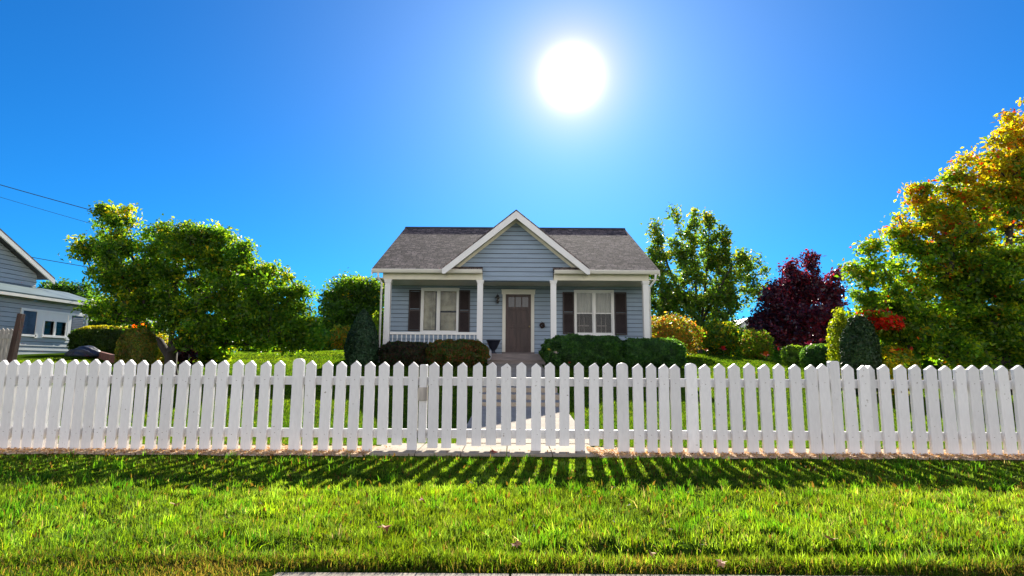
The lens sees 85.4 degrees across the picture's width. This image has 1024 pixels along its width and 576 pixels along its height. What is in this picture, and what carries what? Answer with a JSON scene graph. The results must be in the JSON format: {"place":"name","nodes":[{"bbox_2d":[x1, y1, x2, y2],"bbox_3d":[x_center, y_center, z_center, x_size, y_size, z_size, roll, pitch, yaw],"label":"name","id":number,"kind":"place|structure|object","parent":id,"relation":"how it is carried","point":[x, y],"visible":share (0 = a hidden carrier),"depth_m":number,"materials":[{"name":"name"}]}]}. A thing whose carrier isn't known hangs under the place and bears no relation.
{"place":"outdoors","nodes":[
{"label":"outdoors","id":0,"kind":"place"},
{"bbox_2d":[32,257,85,266],"bbox_3d":[-21.741,-1.071,29.135,5.582,0.646,0.031,4,-9,-26],"label":"cable","id":1,"kind":"object","parent":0,"point":[59,262],"visible":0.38,"depth_m":28.43,"materials":[{"name":"grey rubber"}]},
{"bbox_2d":[1,197,141,237],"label":"cable","id":2,"kind":"object","parent":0,"point":[56,213],"visible":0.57,"depth_m":35.90,"materials":[{"name":"grey rubber"}]},
{"bbox_2d":[1,185,171,231],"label":"cable","id":3,"kind":"object","parent":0,"point":[55,200],"visible":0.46,"depth_m":33.46,"materials":[{"name":"grey rubber"}]},
{"bbox_2d":[369,364,597,456],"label":"path","id":4,"kind":"structure","parent":0,"point":[484,449],"depth_m":6.25,"materials":[{"name":"concrete"}]},
{"bbox_2d":[0,350,1017,448],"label":"lawn grass","id":5,"kind":"structure","parent":0,"point":[471,370],"depth_m":11.85,"materials":[{"name":"green plant"}]},
{"bbox_2d":[0,350,1023,575],"bbox_3d":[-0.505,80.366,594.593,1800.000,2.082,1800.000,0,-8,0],"label":"ground","id":6,"kind":"structure","parent":0,"point":[270,572],"depth_m":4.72,"materials":[{"name":"green plant"}]},
{"bbox_2d":[0,328,12,360],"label":"board fence","id":7,"kind":"object","parent":6,"relation":"on","point":[5,337],"visible":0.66,"depth_m":18.90,"materials":[{"name":"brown wood"}]},
{"bbox_2d":[7,314,24,362],"bbox_3d":[-15.642,1.686,17.461,0.221,1.769,0.254,0,-8,0],"label":"leaning post","id":8,"kind":"object","parent":6,"relation":"on","point":[15,341],"visible":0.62,"depth_m":17.44,"materials":[{"name":"brown wood"}]},
{"bbox_2d":[0,228,91,354],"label":"house","id":9,"kind":"structure","parent":6,"relation":"on","point":[49,325],"depth_m":24.13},
{"bbox_2d":[20,308,83,339],"bbox_3d":[-20.257,1.651,24.497,0.080,1.238,3.387,0,-8,0],"label":"window","id":10,"kind":"structure","parent":9,"relation":"in","point":[34,322],"depth_m":24.04,"materials":[{"name":"white paint"}]},
{"bbox_2d":[37,276,123,325],"bbox_3d":[-26.311,1.707,34.247,6.985,4.838,4.114,0,-8,0],"label":"dark background tree","id":11,"kind":"object","parent":6,"relation":"on","point":[86,291],"visible":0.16,"depth_m":33.81,"materials":[{"name":"green plant"}]},
{"bbox_2d":[64,345,99,356],"bbox_3d":[-15.686,2.317,20.357,1.123,0.423,1.099,8,-11,-44],"label":"covered pile","id":12,"kind":"object","parent":6,"relation":"on","point":[86,351],"visible":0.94,"depth_m":20.05,"materials":[{"name":"grey plastic"}]},
{"bbox_2d":[96,351,114,362],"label":"garden wall","id":13,"kind":"structure","parent":6,"relation":"on","point":[109,357],"depth_m":19.19,"materials":[{"name":"brown brick"}]},
{"bbox_2d":[66,324,162,353],"bbox_3d":[-16.669,2.249,23.392,3.803,1.415,1.545,0,-8,0],"label":"clipped hedge","id":14,"kind":"object","parent":6,"relation":"on","point":[103,338],"visible":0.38,"depth_m":22.78,"materials":[{"name":"green plant"}]},
{"bbox_2d":[112,327,157,374],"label":"rounded topiary","id":15,"kind":"object","parent":6,"relation":"on","point":[137,346],"visible":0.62,"depth_m":13.25,"materials":[{"name":"green plant"}]},
{"bbox_2d":[156,331,168,367],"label":"golden shrub","id":16,"kind":"object","parent":6,"relation":"on","point":[160,357],"visible":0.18,"depth_m":16.73,"materials":[{"name":"yellow plant"}]},
{"bbox_2d":[175,338,198,365],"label":"burgundy shrub","id":17,"kind":"object","parent":6,"relation":"on","point":[183,356],"visible":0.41,"depth_m":17.23,"materials":[{"name":"purple plant"}]},
{"bbox_2d":[57,199,340,374],"bbox_3d":[-8.621,0.008,15.122,7.959,5.073,2.928,0,-8,0],"label":"broadleaf tree","id":18,"kind":"object","parent":6,"relation":"on","point":[145,287],"visible":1,"depth_m":14.74,"materials":[{"name":"green plant"}]},
{"bbox_2d":[196,334,238,362],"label":"laurel shrub","id":19,"kind":"object","parent":6,"relation":"on","point":[206,356],"visible":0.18,"depth_m":18.05,"materials":[{"name":"green plant"}]},
{"bbox_2d":[235,317,331,351],"bbox_3d":[-15.234,3.144,36.891,9.010,2.748,1.890,0,-8,0],"label":"tall hedge","id":20,"kind":"object","parent":6,"relation":"on","point":[249,350],"visible":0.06,"depth_m":36.26,"materials":[{"name":"green plant"}]},
{"bbox_2d":[310,338,332,349],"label":"shrub","id":21,"kind":"object","parent":6,"relation":"on","point":[328,345],"visible":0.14,"depth_m":29.50,"materials":[{"name":"green plant"}]},
{"bbox_2d":[329,324,350,349],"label":"yellow shrub","id":22,"kind":"object","parent":6,"relation":"on","point":[338,344],"visible":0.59,"depth_m":28.58,"materials":[{"name":"green plant"}]},
{"bbox_2d":[312,268,384,333],"bbox_3d":[-9.387,1.441,33.923,5.776,5.516,4.653,0,-8,0],"label":"garden tree","id":23,"kind":"object","parent":6,"relation":"on","point":[345,301],"visible":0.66,"depth_m":33.49,"materials":[{"name":"green plant"}]},
{"bbox_2d":[344,309,378,366],"bbox_3d":[-4.707,1.613,17.523,1.136,1.966,1.158,0,-8,0],"label":"cone conifer","id":24,"kind":"object","parent":6,"relation":"on","point":[361,346],"visible":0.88,"depth_m":17.19,"materials":[{"name":"green plant"}]},
{"bbox_2d":[372,310,383,347],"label":"bright shrub","id":25,"kind":"object","parent":6,"relation":"on","point":[375,319],"visible":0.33,"depth_m":21.25,"materials":[{"name":"green plant"}]},
{"bbox_2d":[377,525,390,534],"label":"fallen leaf","id":26,"kind":"object","parent":6,"relation":"on","point":[385,528],"visible":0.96,"depth_m":3.10,"materials":[{"name":"brown plant"}]},
{"bbox_2d":[377,340,428,365],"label":"dark bush","id":27,"kind":"object","parent":6,"relation":"on","point":[404,353],"visible":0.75,"depth_m":17.09,"materials":[{"name":"brown plant"}]},
{"bbox_2d":[425,338,490,367],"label":"russet bush","id":28,"kind":"object","parent":6,"relation":"on","point":[468,353],"visible":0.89,"depth_m":16.89,"materials":[{"name":"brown plant"}]},
{"bbox_2d":[0,358,1023,454],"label":"picket fence","id":29,"kind":"object","parent":6,"relation":"on","point":[26,394],"visible":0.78,"depth_m":6.00,"materials":[{"name":"paint"}]},
{"bbox_2d":[0,444,1023,460],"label":"soil strip","id":30,"kind":"object","parent":6,"relation":"on","point":[596,448],"visible":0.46,"depth_m":5.80,"materials":[{"name":"brown soil"}]},
{"bbox_2d":[0,442,1023,460],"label":"wood chips","id":31,"kind":"object","parent":30,"relation":"on","point":[142,448],"visible":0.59,"depth_m":5.82,"materials":[{"name":"brown wood"}]},
{"bbox_2d":[371,210,659,365],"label":"house","id":32,"kind":"structure","parent":6,"relation":"on","point":[444,283],"depth_m":20.14,"materials":[{"name":"blue"}]},
{"bbox_2d":[420,288,459,331],"bbox_3d":[-2.633,0.861,20.408,1.464,1.694,0.435,0,-8,0],"label":"window","id":33,"kind":"structure","parent":32,"relation":"in","point":[449,301],"depth_m":20.42,"materials":[{"name":"white paint"}]},
{"bbox_2d":[486,340,500,352],"bbox_3d":[-0.652,2.065,19.397,0.500,0.480,0.500,0,-8,0],"label":"planter","id":34,"kind":"object","parent":32,"relation":"on","point":[493,345],"visible":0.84,"depth_m":19.27,"materials":[{"name":"black plastic"}]},
{"bbox_2d":[495,294,499,303],"bbox_3d":[-0.528,0.388,20.197,0.170,0.371,0.227,0,-8,0],"label":"wall lantern","id":35,"kind":"object","parent":32,"relation":"attached to","point":[497,297],"depth_m":20.12,"materials":[{"name":"black metal"}]},
{"bbox_2d":[501,289,535,351],"bbox_3d":[0.228,1.223,20.177,1.264,2.363,0.140,0,-8,0],"label":"door","id":36,"kind":"structure","parent":32,"relation":"in","point":[517,304],"depth_m":20.19,"materials":[{"name":"brown wood"}]},
{"bbox_2d":[574,290,615,335],"bbox_3d":[2.996,1.060,20.467,1.523,1.924,0.595,0,-8,0],"label":"window","id":37,"kind":"structure","parent":32,"relation":"in","point":[593,302],"depth_m":20.38,"materials":[{"name":"white paint"}]},
{"bbox_2d":[512,540,520,547],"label":"fallen leaf","id":38,"kind":"object","parent":6,"relation":"on","point":[518,543],"visible":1,"depth_m":2.90,"materials":[{"name":"brown plant"}]},
{"bbox_2d":[273,572,812,575],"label":"kerb","id":39,"kind":"structure","parent":6,"relation":"on","point":[371,574],"depth_m":2.58,"materials":[{"name":"concrete"}]},
{"bbox_2d":[538,333,624,367],"bbox_3d":[2.218,2.033,17.397,2.854,1.212,1.635,0,-8,0],"label":"clipped bush","id":40,"kind":"object","parent":6,"relation":"on","point":[586,351],"visible":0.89,"depth_m":16.79,"materials":[{"name":"green plant"}]},
{"bbox_2d":[621,336,687,368],"bbox_3d":[4.389,2.078,17.386,2.280,1.143,1.614,0,-8,0],"label":"clipped bush","id":41,"kind":"object","parent":6,"relation":"on","point":[644,353],"visible":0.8,"depth_m":16.76,"materials":[{"name":"green plant"}]},
{"bbox_2d":[651,311,706,357],"bbox_3d":[6.120,1.876,21.458,2.619,1.859,2.560,-4,-9,30],"label":"apricot shrub","id":42,"kind":"object","parent":6,"relation":"on","point":[676,326],"visible":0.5,"depth_m":20.86,"materials":[{"name":"yellow plant"}]},
{"bbox_2d":[640,202,773,352],"bbox_3d":[13.589,-0.460,38.087,9.538,11.137,4.663,0,-8,0],"label":"poplar tree","id":43,"kind":"object","parent":6,"relation":"on","point":[720,294],"visible":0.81,"depth_m":38.16,"materials":[{"name":"green plant"}]},
{"bbox_2d":[699,317,740,355],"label":"yellow green shrub","id":44,"kind":"object","parent":6,"relation":"on","point":[718,335],"visible":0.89,"depth_m":22.90,"materials":[{"name":"green plant"}]},
{"bbox_2d":[716,559,726,567],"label":"fallen leaf","id":45,"kind":"object","parent":6,"relation":"on","point":[721,562],"visible":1,"depth_m":2.64,"materials":[{"name":"beige plant"}]},
{"bbox_2d":[733,318,748,327],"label":"distant house","id":46,"kind":"structure","parent":6,"relation":"on","point":[743,323],"depth_m":62.03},
{"bbox_2d":[688,325,802,360],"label":"back hedge","id":47,"kind":"object","parent":6,"relation":"on","point":[776,354],"visible":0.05,"depth_m":41.07,"materials":[{"name":"green plant"}]},
{"bbox_2d":[739,327,774,359],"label":"lime shrub","id":48,"kind":"object","parent":6,"relation":"on","point":[754,345],"visible":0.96,"depth_m":22.11,"materials":[{"name":"green plant"}]},
{"bbox_2d":[779,344,802,364],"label":"rounded green shrub","id":49,"kind":"object","parent":6,"relation":"on","point":[789,354],"visible":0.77,"depth_m":19.15,"materials":[{"name":"green plant"}]},
{"bbox_2d":[743,249,850,349],"bbox_3d":[17.127,1.062,32.886,6.854,7.166,4.072,0,-8,0],"label":"purple leaf tree","id":50,"kind":"object","parent":6,"relation":"on","point":[791,311],"visible":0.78,"depth_m":32.41,"materials":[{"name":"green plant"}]},
{"bbox_2d":[798,343,838,367],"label":"dome bush","id":51,"kind":"object","parent":6,"relation":"on","point":[815,355],"visible":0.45,"depth_m":17.06,"materials":[{"name":"green plant"}]},
{"bbox_2d":[825,307,851,388],"bbox_3d":[7.817,1.483,13.124,0.738,2.121,0.764,-3,-8,24],"label":"upright shrub","id":52,"kind":"object","parent":6,"relation":"on","point":[837,326],"visible":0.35,"depth_m":13.11,"materials":[{"name":"green plant"}]},
{"bbox_2d":[839,314,881,394],"bbox_3d":[7.724,1.548,12.310,0.825,1.922,0.849,0,-8,0],"label":"column conifer","id":53,"kind":"object","parent":6,"relation":"on","point":[859,345],"depth_m":12.10,"materials":[{"name":"green plant"}]},
{"bbox_2d":[876,345,923,395],"bbox_3d":[8.443,1.897,12.372,1.222,1.255,1.177,0,-8,0],"label":"rose bush","id":54,"kind":"object","parent":6,"relation":"on","point":[898,357],"visible":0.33,"depth_m":12.17,"materials":[{"name":"green plant"}]},
{"bbox_2d":[831,97,1023,394],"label":"autumn tree","id":55,"kind":"object","parent":6,"relation":"on","point":[969,262],"visible":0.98,"depth_m":12.79,"materials":[{"name":"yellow plant"}]},
{"bbox_2d":[880,325,1008,379],"bbox_3d":[15.448,1.884,17.456,9.967,2.300,1.742,0,-8,0],"label":"shade hedge","id":56,"kind":"object","parent":6,"relation":"on","point":[926,362],"visible":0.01,"depth_m":16.82,"materials":[{"name":"green plant"}]},
{"bbox_2d":[0,0,1023,335],"label":"sky","id":57,"kind":"structure","parent":0,"point":[318,131],"materials":[{"name":"blue"}]}
]}

